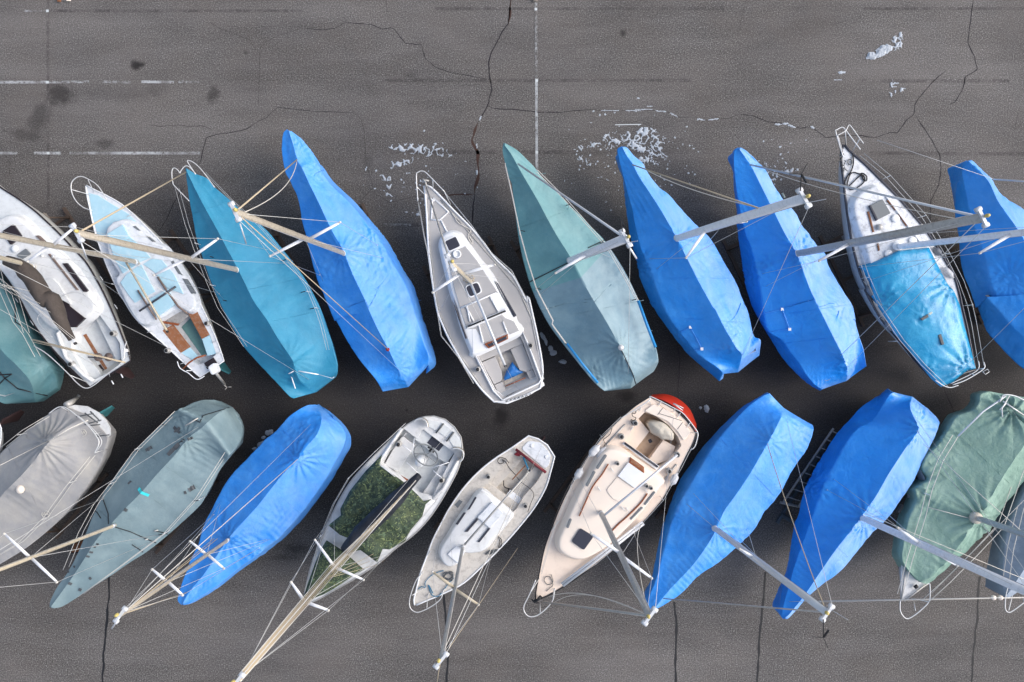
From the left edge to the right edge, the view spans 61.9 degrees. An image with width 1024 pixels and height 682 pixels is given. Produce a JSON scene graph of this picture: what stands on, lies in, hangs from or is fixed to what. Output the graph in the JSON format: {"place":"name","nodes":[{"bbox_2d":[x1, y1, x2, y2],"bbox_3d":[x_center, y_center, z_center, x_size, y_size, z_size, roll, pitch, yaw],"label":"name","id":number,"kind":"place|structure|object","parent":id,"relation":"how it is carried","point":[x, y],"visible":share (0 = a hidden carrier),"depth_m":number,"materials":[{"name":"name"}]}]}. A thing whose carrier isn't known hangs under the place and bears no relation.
{"place":"outdoors","nodes":[
{"label":"outdoors","id":0,"kind":"place"},
{"bbox_2d":[70,539,83,553],"bbox_3d":[-15.262,7.206,29.976,0.348,0.044,0.677,16,90,0],"label":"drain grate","id":1,"kind":"object","parent":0,"point":[75,547],"visible":0.73,"depth_m":29.97,"materials":[{"name":"black metal"}]},
{"bbox_2d":[485,549,497,554],"bbox_3d":[-0.675,6.935,28.060,0.439,0.068,0.141,-20,90,0],"label":"rope","id":2,"kind":"object","parent":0,"point":[491,551],"visible":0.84,"depth_m":28.04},
{"bbox_2d":[0,0,1023,681],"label":"asphalt yard","id":3,"kind":"structure","parent":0,"point":[124,102],"depth_m":30.00,"materials":[{"name":"grey asphalt"}]},
{"bbox_2d":[46,473,108,538],"bbox_3d":[-15.977,5.091,29.345,2.344,1.310,2.861,38,90,0],"label":"boat cradle","id":4,"kind":"object","parent":3,"relation":"on","point":[83,503],"visible":0.25,"depth_m":29.88,"materials":[{"name":"metal"}]},
{"bbox_2d":[0,405,113,554],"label":"sailboat","id":5,"kind":"object","parent":4,"relation":"on","point":[98,418],"visible":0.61,"depth_m":27.63,"materials":[{"name":"plastic"}]},
{"bbox_2d":[0,408,115,563],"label":"boat cover","id":6,"kind":"object","parent":5,"relation":"attached to","point":[34,482],"visible":0.94,"depth_m":27.61,"materials":[{"name":"grey fabric"}]},
{"bbox_2d":[63,394,79,407],"bbox_3d":[-14.595,2.016,28.341,0.386,1.136,0.309,31,90,0],"label":"outboard motor","id":7,"kind":"object","parent":5,"relation":"attached to","point":[68,403],"visible":0.99,"depth_m":27.97,"materials":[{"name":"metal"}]},
{"bbox_2d":[42,207,116,291],"bbox_3d":[-15.602,-2.543,29.345,2.269,1.310,3.676,-34,90,0],"label":"boat cradle","id":8,"kind":"object","parent":3,"relation":"on","point":[86,241],"visible":0.2,"depth_m":29.88,"materials":[{"name":"metal"}]},
{"bbox_2d":[0,185,134,388],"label":"sailboat","id":9,"kind":"object","parent":8,"relation":"on","point":[89,347],"visible":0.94,"depth_m":27.77,"materials":[{"name":"plastic"}]},
{"bbox_2d":[62,263,88,291],"bbox_3d":[-14.109,-2.059,27.585,0.143,0.100,1.200,-37,90,0],"label":"window","id":10,"kind":"structure","parent":9,"relation":"in","point":[67,266],"depth_m":27.53,"materials":[{"name":"black glass"}]},
{"bbox_2d":[154,480,218,553],"bbox_3d":[-12.243,5.477,29.345,2.246,1.310,3.323,40,90,0],"label":"boat cradle","id":11,"kind":"object","parent":3,"relation":"on","point":[164,542],"visible":0.12,"depth_m":29.88,"materials":[{"name":"metal"}]},
{"bbox_2d":[0,407,234,596],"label":"sailboat","id":12,"kind":"object","parent":11,"relation":"on","point":[28,557],"visible":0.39,"depth_m":24.74,"materials":[{"name":"metal"}]},
{"bbox_2d":[50,400,243,607],"bbox_3d":[-12.129,5.500,27.891,2.776,1.818,8.498,41,90,0],"label":"boat cover","id":13,"kind":"object","parent":12,"relation":"attached to","point":[156,494],"visible":0.98,"depth_m":27.54,"materials":[{"name":"grey fabric"}]},
{"bbox_2d":[157,229,219,303],"bbox_3d":[-11.889,-2.086,29.345,2.000,1.310,3.061,-34,90,0],"label":"boat cradle","id":14,"kind":"object","parent":3,"relation":"on","point":[182,247],"visible":0.24,"depth_m":29.88,"materials":[{"name":"metal"}]},
{"bbox_2d":[0,176,230,389],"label":"sailboat","id":15,"kind":"object","parent":14,"relation":"on","point":[184,333],"visible":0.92,"depth_m":27.67,"materials":[{"name":"blue paint"}]},
{"bbox_2d":[171,260,182,274],"bbox_3d":[-10.860,-2.339,27.700,0.110,0.110,0.591,-35,90,0],"label":"window","id":16,"kind":"structure","parent":15,"relation":"in","point":[178,271],"depth_m":27.65,"materials":[{"name":"grey glass"}]},
{"bbox_2d":[182,278,195,293],"bbox_3d":[-10.475,-1.786,27.700,0.120,0.110,0.633,-31,90,0],"label":"window","id":17,"kind":"structure","parent":15,"relation":"in","point":[191,289],"depth_m":27.65,"materials":[{"name":"grey glass"}]},
{"bbox_2d":[252,429,272,449],"bbox_3d":[-8.761,3.465,29.956,0.253,0.060,1.011,41,90,0],"label":"snow patch","id":18,"kind":"object","parent":3,"relation":"on","point":[268,432],"visible":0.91,"depth_m":29.96,"materials":[{"name":"grey snow"}]},
{"bbox_2d":[271,230,319,305],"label":"boat cradle","id":19,"kind":"object","parent":3,"relation":"on","point":[277,235],"visible":0.08,"depth_m":29.88,"materials":[{"name":"metal"}]},
{"bbox_2d":[68,160,333,388],"bbox_3d":[-8.439,-2.073,23.430,2.733,12.820,8.394,-33,90,0],"label":"sailboat","id":20,"kind":"object","parent":19,"relation":"on","point":[82,235],"visible":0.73,"depth_m":22.45,"materials":[{"name":"metal"}]},
{"bbox_2d":[185,168,337,397],"bbox_3d":[-8.407,-2.050,27.912,2.858,1.777,8.358,-30,90,0],"label":"boat cover","id":21,"kind":"object","parent":20,"relation":"attached to","point":[268,308],"visible":0.95,"depth_m":27.57,"materials":[{"name":"fabric"}]},
{"bbox_2d":[361,203,371,220],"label":"boat cradle","id":22,"kind":"object","parent":3,"relation":"on","point":[364,209],"visible":0.06,"depth_m":29.88,"materials":[{"name":"metal"}]},
{"bbox_2d":[227,159,398,369],"bbox_3d":[-5.429,-2.676,23.270,2.304,13.141,8.686,-30,90,0],"label":"sailboat","id":23,"kind":"object","parent":22,"relation":"on","point":[239,215],"visible":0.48,"depth_m":20.91,"materials":[{"name":"metal"}]},
{"bbox_2d":[282,130,435,391],"bbox_3d":[-5.363,-2.676,27.902,2.769,1.796,9.192,-30,90,0],"label":"boat cover","id":24,"kind":"object","parent":23,"relation":"attached to","point":[375,296],"visible":0.95,"depth_m":27.62,"materials":[{"name":"blue fabric"}]},
{"bbox_2d":[380,175,392,196],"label":"snow patch","id":25,"kind":"object","parent":3,"relation":"on","point":[388,187],"visible":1,"depth_m":29.98,"materials":[{"name":"white snow"}]},
{"bbox_2d":[389,142,450,167],"bbox_3d":[-3.222,-6.671,29.974,2.162,0.024,0.827,-10,90,0],"label":"snow patch","id":26,"kind":"object","parent":3,"relation":"on","point":[401,149],"visible":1,"depth_m":29.98,"materials":[{"name":"white snow"}]},
{"bbox_2d":[433,465,483,529],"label":"boat cradle","id":27,"kind":"object","parent":3,"relation":"on","point":[437,524],"visible":0.07,"depth_m":29.88,"materials":[{"name":"metal"}]},
{"bbox_2d":[409,435,554,681],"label":"sailboat","id":28,"kind":"object","parent":27,"relation":"on","point":[486,509],"visible":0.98,"depth_m":28.09,"materials":[{"name":"white paint"}]},
{"bbox_2d":[428,580,451,596],"bbox_3d":[-2.277,8.127,28.070,0.895,0.040,0.466,-15,90,0],"label":"rope","id":29,"kind":"object","parent":28,"relation":"on","point":[432,591],"visible":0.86,"depth_m":28.06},
{"bbox_2d":[443,571,453,580],"bbox_3d":[-2.102,7.734,28.050,0.398,0.032,0.354,0,90,0],"label":"rope","id":30,"kind":"object","parent":28,"relation":"on","point":[449,572],"visible":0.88,"depth_m":28.04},
{"bbox_2d":[456,512,465,524],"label":"window","id":31,"kind":"structure","parent":28,"relation":"in","point":[463,514],"depth_m":27.78,"materials":[{"name":"glass"}]},
{"bbox_2d":[497,457,515,474],"bbox_3d":[-0.112,4.099,28.060,0.822,0.034,0.268,36,90,0],"label":"rope","id":32,"kind":"object","parent":28,"relation":"on","point":[506,463],"visible":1,"depth_m":28.05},
{"bbox_2d":[422,236,502,289],"bbox_3d":[-1.324,-1.746,29.345,2.624,1.310,3.094,-25,90,0],"label":"boat cradle","id":33,"kind":"object","parent":3,"relation":"on","point":[427,273],"visible":0.2,"depth_m":29.88,"materials":[{"name":"metal"}]},
{"bbox_2d":[416,170,544,403],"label":"sailboat","id":34,"kind":"object","parent":33,"relation":"on","point":[484,309],"visible":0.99,"depth_m":27.93,"materials":[{"name":"plastic"}]},
{"bbox_2d":[452,301,466,338],"bbox_3d":[-1.693,-0.703,27.660,0.068,0.130,1.359,-19,90,0],"label":"window","id":35,"kind":"structure","parent":34,"relation":"in","point":[463,330],"depth_m":27.59,"materials":[{"name":"glass"}]},
{"bbox_2d":[496,282,516,316],"bbox_3d":[-0.191,-1.384,27.660,0.088,0.130,1.331,-28,90,0],"label":"window","id":36,"kind":"structure","parent":34,"relation":"in","point":[507,301],"depth_m":27.59,"materials":[{"name":"glass"}]},
{"bbox_2d":[504,362,522,380],"bbox_3d":[-0.022,1.094,28.200,0.509,0.112,0.631,43,90,0],"label":"cloth","id":37,"kind":"object","parent":34,"relation":"in","point":[513,370],"visible":0.98,"depth_m":28.20,"materials":[{"name":"blue fabric"}]},
{"bbox_2d":[510,240,525,270],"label":"boat cradle","id":38,"kind":"object","parent":3,"relation":"on","point":[517,248],"visible":0.07,"depth_m":29.88,"materials":[{"name":"metal"}]},
{"bbox_2d":[505,163,656,382],"bbox_3d":[1.839,-2.397,23.471,2.818,12.738,8.576,-30,90,0],"label":"sailboat","id":39,"kind":"object","parent":38,"relation":"on","point":[622,238],"visible":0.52,"depth_m":23.75,"materials":[{"name":"metal"}]},
{"bbox_2d":[503,143,657,390],"bbox_3d":[1.822,-2.381,27.904,3.041,1.793,9.100,-33,90,0],"label":"boat cover","id":40,"kind":"object","parent":39,"relation":"attached to","point":[596,314],"visible":0.94,"depth_m":27.56,"materials":[{"name":"teal fabric"}]},
{"bbox_2d":[540,332,556,355],"bbox_3d":[1.227,0.118,29.962,0.264,0.048,0.968,-37,90,0],"label":"snow patch","id":41,"kind":"object","parent":3,"relation":"on","point":[552,351],"visible":1,"depth_m":29.96,"materials":[{"name":"grey snow"}]},
{"bbox_2d":[543,439,597,512],"bbox_3d":[3.042,5.446,29.345,2.524,1.310,3.155,37,90,0],"label":"boat cradle","id":42,"kind":"object","parent":3,"relation":"on","point":[558,492],"visible":0.19,"depth_m":29.88,"materials":[{"name":"metal"}]},
{"bbox_2d":[523,394,697,626],"bbox_3d":[3.544,5.607,23.465,3.781,12.750,8.370,24,90,0],"label":"sailboat","id":43,"kind":"object","parent":42,"relation":"on","point":[615,494],"visible":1,"depth_m":27.72,"materials":[{"name":"beige plastic"}]},
{"bbox_2d":[544,575,552,591],"bbox_3d":[1.213,7.914,27.920,0.300,0.032,0.531,-11,90,0],"label":"rope","id":44,"kind":"object","parent":43,"relation":"on","point":[548,584],"visible":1,"depth_m":27.91,"materials":[{"name":"beige"}]},
{"bbox_2d":[574,466,583,479],"bbox_3d":[2.223,4.252,27.800,0.235,0.240,0.642,32,90,0],"label":"fender","id":45,"kind":"object","parent":43,"relation":"on","point":[580,474],"visible":0.88,"depth_m":27.72,"materials":[{"name":"white plastic"}]},
{"bbox_2d":[586,471,594,485],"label":"window","id":46,"kind":"structure","parent":43,"relation":"in","point":[590,478],"depth_m":27.53,"materials":[{"name":"grey glass"}]},
{"bbox_2d":[588,441,602,456],"bbox_3d":[2.724,3.504,27.700,0.256,0.260,0.701,43,90,0],"label":"fender","id":47,"kind":"object","parent":43,"relation":"hanging from","point":[596,450],"visible":0.94,"depth_m":27.61,"materials":[{"name":"white plastic"}]},
{"bbox_2d":[596,454,606,468],"bbox_3d":[2.886,3.896,27.595,0.093,0.130,0.542,34,90,0],"label":"window","id":48,"kind":"structure","parent":43,"relation":"in","point":[603,458],"depth_m":27.53,"materials":[{"name":"grey glass"}]},
{"bbox_2d":[596,444,607,457],"bbox_3d":[2.952,3.590,27.800,0.235,0.240,0.676,35,90,0],"label":"fender","id":49,"kind":"object","parent":43,"relation":"hanging from","point":[600,452],"visible":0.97,"depth_m":27.72,"materials":[{"name":"white plastic"}]},
{"bbox_2d":[630,507,642,519],"bbox_3d":[4.012,5.557,27.595,0.071,0.130,0.552,45,90,0],"label":"window","id":50,"kind":"structure","parent":43,"relation":"in","point":[640,508],"depth_m":27.53,"materials":[{"name":"grey glass"}]},
{"bbox_2d":[644,491,654,504],"bbox_3d":[4.440,5.070,27.595,0.072,0.130,0.545,38,90,0],"label":"window","id":51,"kind":"structure","parent":43,"relation":"in","point":[653,492],"depth_m":27.53,"materials":[{"name":"grey glass"}]},
{"bbox_2d":[669,468,679,485],"bbox_3d":[5.306,4.426,27.750,0.237,0.240,0.639,27,90,0],"label":"fender","id":52,"kind":"object","parent":43,"relation":"hanging from","point":[676,479],"visible":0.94,"depth_m":27.67,"materials":[{"name":"white plastic"}]},
{"bbox_2d":[574,142,616,165],"bbox_3d":[2.899,-6.760,29.974,1.434,0.023,0.830,-36,90,0],"label":"snow patch","id":53,"kind":"object","parent":3,"relation":"on","point":[580,148],"visible":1,"depth_m":29.98,"materials":[{"name":"white snow"}]},
{"bbox_2d":[603,127,669,145],"bbox_3d":[4.363,-7.147,29.974,2.319,0.024,0.704,-6,90,0],"label":"snow patch","id":54,"kind":"object","parent":3,"relation":"on","point":[639,131],"visible":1,"depth_m":29.98,"materials":[{"name":"white snow"}]},
{"bbox_2d":[627,141,666,164],"bbox_3d":[4.726,-6.701,29.974,1.012,0.024,1.351,-37,90,0],"label":"snow patch","id":55,"kind":"object","parent":3,"relation":"on","point":[638,148],"visible":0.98,"depth_m":29.98,"materials":[{"name":"white snow"}]},
{"bbox_2d":[655,484,677,518],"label":"boat cradle","id":56,"kind":"object","parent":3,"relation":"on","point":[663,507],"visible":0.07,"depth_m":29.88,"materials":[{"name":"metal"}]},
{"bbox_2d":[663,419,847,647],"bbox_3d":[6.875,5.415,23.471,2.356,12.738,7.809,33,90,0],"label":"sailboat","id":57,"kind":"object","parent":56,"relation":"on","point":[825,611],"visible":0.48,"depth_m":20.94,"materials":[{"name":"silver metal"}]},
{"bbox_2d":[644,392,813,608],"bbox_3d":[6.750,5.387,27.908,2.740,1.783,8.073,36,90,0],"label":"boat cover","id":58,"kind":"object","parent":57,"relation":"attached to","point":[729,479],"visible":0.95,"depth_m":27.61,"materials":[{"name":"blue fabric"}]},
{"bbox_2d":[699,405,708,412],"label":"snow patch","id":59,"kind":"object","parent":3,"relation":"on","point":[706,408],"visible":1,"depth_m":29.97,"materials":[{"name":"white snow"}]},
{"bbox_2d":[721,240,761,324],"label":"boat cradle","id":60,"kind":"object","parent":3,"relation":"on","point":[728,249],"visible":0.19,"depth_m":29.88,"materials":[{"name":"metal"}]},
{"bbox_2d":[750,164,990,380],"bbox_3d":[9.270,-2.442,23.173,2.613,13.334,7.955,-14,90,0],"label":"sailboat","id":61,"kind":"object","parent":60,"relation":"on","point":[967,220],"visible":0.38,"depth_m":20.15,"materials":[{"name":"metal"}]},
{"bbox_2d":[728,147,865,390],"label":"boat cover","id":62,"kind":"object","parent":61,"relation":"on","point":[806,318],"visible":0.97,"depth_m":27.61,"materials":[{"name":"blue fabric"}]},
{"bbox_2d":[764,160,793,184],"bbox_3d":[9.383,-5.915,29.974,1.028,0.023,0.858,0,90,0],"label":"snow patch","id":63,"kind":"object","parent":3,"relation":"on","point":[792,169],"visible":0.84,"depth_m":29.98,"materials":[{"name":"white snow"}]},
{"bbox_2d":[776,444,826,523],"bbox_3d":[10.964,5.491,29.345,2.022,1.310,3.266,31,90,0],"label":"boat cradle","id":64,"kind":"object","parent":3,"relation":"on","point":[790,500],"visible":0.17,"depth_m":29.88,"materials":[{"name":"paint"}]},
{"bbox_2d":[789,416,1023,601],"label":"sailboat","id":65,"kind":"object","parent":64,"relation":"on","point":[955,560],"visible":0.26,"depth_m":21.91,"materials":[{"name":"metal"}]},
{"bbox_2d":[773,388,939,618],"bbox_3d":[10.940,5.389,27.895,2.664,1.811,8.413,34,90,0],"label":"boat cover","id":66,"kind":"object","parent":65,"relation":"attached to","point":[873,455],"visible":0.98,"depth_m":27.61,"materials":[{"name":"blue fabric"}]},
{"bbox_2d":[780,428,836,507],"bbox_3d":[10.278,4.365,29.480,0.931,0.839,3.084,19,90,0],"label":"ladder","id":67,"kind":"object","parent":3,"relation":"on","point":[783,502],"visible":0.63,"depth_m":29.48,"materials":[{"name":"grey metal"}]},
{"bbox_2d":[818,234,871,326],"bbox_3d":[12.696,-2.643,29.345,2.621,1.310,3.528,-26,90,0],"label":"boat cradle","id":68,"kind":"object","parent":3,"relation":"on","point":[844,287],"visible":0.27,"depth_m":29.88,"materials":[{"name":"metal"}]},
{"bbox_2d":[835,125,1023,387],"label":"sailboat","id":69,"kind":"object","parent":68,"relation":"on","point":[862,217],"visible":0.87,"depth_m":27.68,"materials":[{"name":"plastic"}]},
{"bbox_2d":[844,153,866,189],"bbox_3d":[11.100,-5.501,27.920,0.779,0.048,1.062,-31,90,0],"label":"rope","id":70,"kind":"object","parent":69,"relation":"on","point":[851,172],"visible":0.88,"depth_m":27.91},
{"bbox_2d":[863,281,873,295],"bbox_3d":[11.678,-1.691,27.900,0.215,0.220,0.634,-35,90,0],"label":"fender","id":71,"kind":"object","parent":69,"relation":"attached to","point":[868,290],"visible":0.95,"depth_m":27.84,"materials":[{"name":"grey plastic"}]},
{"bbox_2d":[881,318,891,330],"bbox_3d":[12.286,-0.537,27.900,0.621,0.220,0.217,45,90,0],"label":"fender","id":72,"kind":"object","parent":69,"relation":"attached to","point":[889,328],"visible":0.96,"depth_m":27.84,"materials":[{"name":"grey plastic"}]},
{"bbox_2d":[859,248,975,386],"bbox_3d":[13.410,-0.890,27.635,2.312,0.547,4.777,-30,90,0],"label":"tarp","id":73,"kind":"object","parent":69,"relation":"on","point":[949,360],"visible":0.98,"depth_m":27.49,"materials":[{"name":"blue fabric"}]},
{"bbox_2d":[932,246,941,255],"bbox_3d":[13.859,-2.979,27.900,0.545,0.220,0.217,45,90,0],"label":"fender","id":74,"kind":"object","parent":69,"relation":"on","point":[937,251],"visible":0.89,"depth_m":27.83,"materials":[{"name":"grey plastic"}]},
{"bbox_2d":[939,264,953,277],"bbox_3d":[14.200,-2.294,27.900,0.679,0.220,0.217,44,90,0],"label":"fender","id":75,"kind":"object","parent":69,"relation":"on","point":[948,272],"visible":0.97,"depth_m":27.83,"materials":[{"name":"white plastic"}]},
{"bbox_2d":[866,44,892,59],"bbox_3d":[12.897,-10.143,29.956,1.015,0.060,0.383,-29,90,0],"label":"snow patch","id":76,"kind":"object","parent":3,"relation":"on","point":[882,50],"visible":1,"depth_m":29.95,"materials":[{"name":"white snow"}]},
{"bbox_2d":[889,82,903,96],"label":"snow patch","id":77,"kind":"object","parent":3,"relation":"on","point":[891,95],"visible":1,"depth_m":29.98,"materials":[{"name":"white snow"}]},
{"bbox_2d":[892,32,902,50],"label":"snow patch","id":78,"kind":"object","parent":3,"relation":"on","point":[895,39],"visible":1,"depth_m":29.98,"materials":[{"name":"white snow"}]},
{"bbox_2d":[894,479,914,512],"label":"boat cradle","id":79,"kind":"object","parent":3,"relation":"on","point":[899,508],"visible":0.08,"depth_m":28.75,"materials":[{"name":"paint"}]},
{"bbox_2d":[865,394,1023,618],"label":"sailboat","id":80,"kind":"object","parent":79,"relation":"on","point":[910,586],"visible":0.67,"depth_m":27.29,"materials":[{"name":"metal"}]},
{"bbox_2d":[892,391,1023,583],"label":"boat cover","id":81,"kind":"object","parent":80,"relation":"attached to","point":[984,458],"visible":0.91,"depth_m":27.59,"materials":[{"name":"green fabric"}]},
{"bbox_2d":[939,244,982,323],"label":"boat cradle","id":82,"kind":"object","parent":3,"relation":"on","point":[970,303],"visible":0.17,"depth_m":29.88,"materials":[{"name":"metal"}]},
{"bbox_2d":[878,140,1023,296],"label":"sailboat","id":83,"kind":"object","parent":82,"relation":"on","point":[979,174],"visible":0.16,"depth_m":27.27,"materials":[{"name":"metal"}]},
{"bbox_2d":[948,160,1023,368],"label":"boat cover","id":84,"kind":"object","parent":83,"relation":"attached to","point":[996,275],"visible":0.88,"depth_m":27.76,"materials":[{"name":"blue fabric"}]},
{"bbox_2d":[365,97,813,217],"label":"snow","id":85,"kind":"structure","parent":0,"point":[636,110],"depth_m":29.98,"materials":[{"name":"white snow"}]},
{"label":"boat cradle","id":86,"kind":"object","parent":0,"visible":0},
{"bbox_2d":[0,268,40,396],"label":"sailboat","id":87,"kind":"object","parent":86,"relation":"on","point":[17,318],"visible":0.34,"depth_m":27.58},
{"bbox_2d":[0,271,64,403],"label":"boat cover","id":88,"kind":"object","parent":87,"relation":"attached to","point":[26,376],"visible":0.97,"depth_m":27.80,"materials":[{"name":"teal fabric"}]},
{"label":"boat cradle","id":89,"kind":"object","parent":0,"visible":0},
{"bbox_2d":[632,163,825,354],"bbox_3d":[5.637,-2.677,22.617,2.199,14.446,7.944,-23,90,0],"label":"sailboat","id":90,"kind":"object","parent":89,"relation":"on","point":[784,204],"visible":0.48,"depth_m":20.10,"materials":[{"name":"metal"}]},
{"bbox_2d":[616,146,760,380],"bbox_3d":[5.416,-2.552,27.911,2.651,1.779,8.404,-30,90,0],"label":"boat cover","id":91,"kind":"object","parent":90,"relation":"attached to","point":[697,304],"visible":0.98,"depth_m":27.60,"materials":[{"name":"blue fabric"}]},
{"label":"boat cradle","id":92,"kind":"object","parent":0,"visible":0},
{"bbox_2d":[111,408,330,628],"bbox_3d":[-8.385,5.427,23.914,2.262,11.852,7.511,42,90,0],"label":"sailboat","id":93,"kind":"object","parent":92,"relation":"on","point":[140,600],"visible":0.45,"depth_m":22.14,"materials":[{"name":"metal"}]},
{"bbox_2d":[178,404,350,604],"bbox_3d":[-8.379,5.481,27.887,2.676,1.826,7.705,43,90,0],"label":"boat cover","id":94,"kind":"object","parent":93,"relation":"attached to","point":[276,510],"visible":0.94,"depth_m":27.59,"materials":[{"name":"blue fabric"}]},
{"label":"boat cradle","id":95,"kind":"object","parent":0,"visible":0},
{"bbox_2d":[832,507,1023,612],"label":"sailboat","id":96,"kind":"object","parent":95,"relation":"on","point":[992,597],"visible":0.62,"depth_m":27.49,"materials":[{"name":"metal"}]},
{"bbox_2d":[985,482,1023,596],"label":"boat cover","id":97,"kind":"object","parent":96,"relation":"attached to","point":[996,558],"visible":0.66,"depth_m":27.79,"materials":[{"name":"grey fabric"}]},
{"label":"boat cradle","id":98,"kind":"object","parent":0,"visible":0},
{"bbox_2d":[231,416,463,681],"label":"sailboat","id":99,"kind":"object","parent":98,"relation":"on","point":[421,458],"visible":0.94,"depth_m":27.93,"materials":[{"name":"plastic"}]},
{"bbox_2d":[304,541,364,598],"bbox_3d":[-5.835,7.702,27.578,1.563,0.288,1.990,29,90,0],"label":"tarp","id":100,"kind":"object","parent":99,"relation":"on","point":[323,564],"visible":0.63,"depth_m":27.52,"materials":[{"name":"green fabric"}]},
{"bbox_2d":[329,455,430,561],"bbox_3d":[-4.265,5.556,27.339,2.413,0.685,3.068,38,90,0],"label":"tarp","id":101,"kind":"object","parent":99,"relation":"on","point":[375,485],"visible":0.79,"depth_m":27.30,"materials":[{"name":"green fabric"}]},
{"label":"boat cradle","id":102,"kind":"object","parent":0,"visible":0},
{"bbox_2d":[0,410,23,452],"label":"sailboat","id":103,"kind":"object","parent":102,"relation":"on","point":[15,416],"visible":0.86,"depth_m":28.76,"materials":[{"name":"brown"}]}
]}

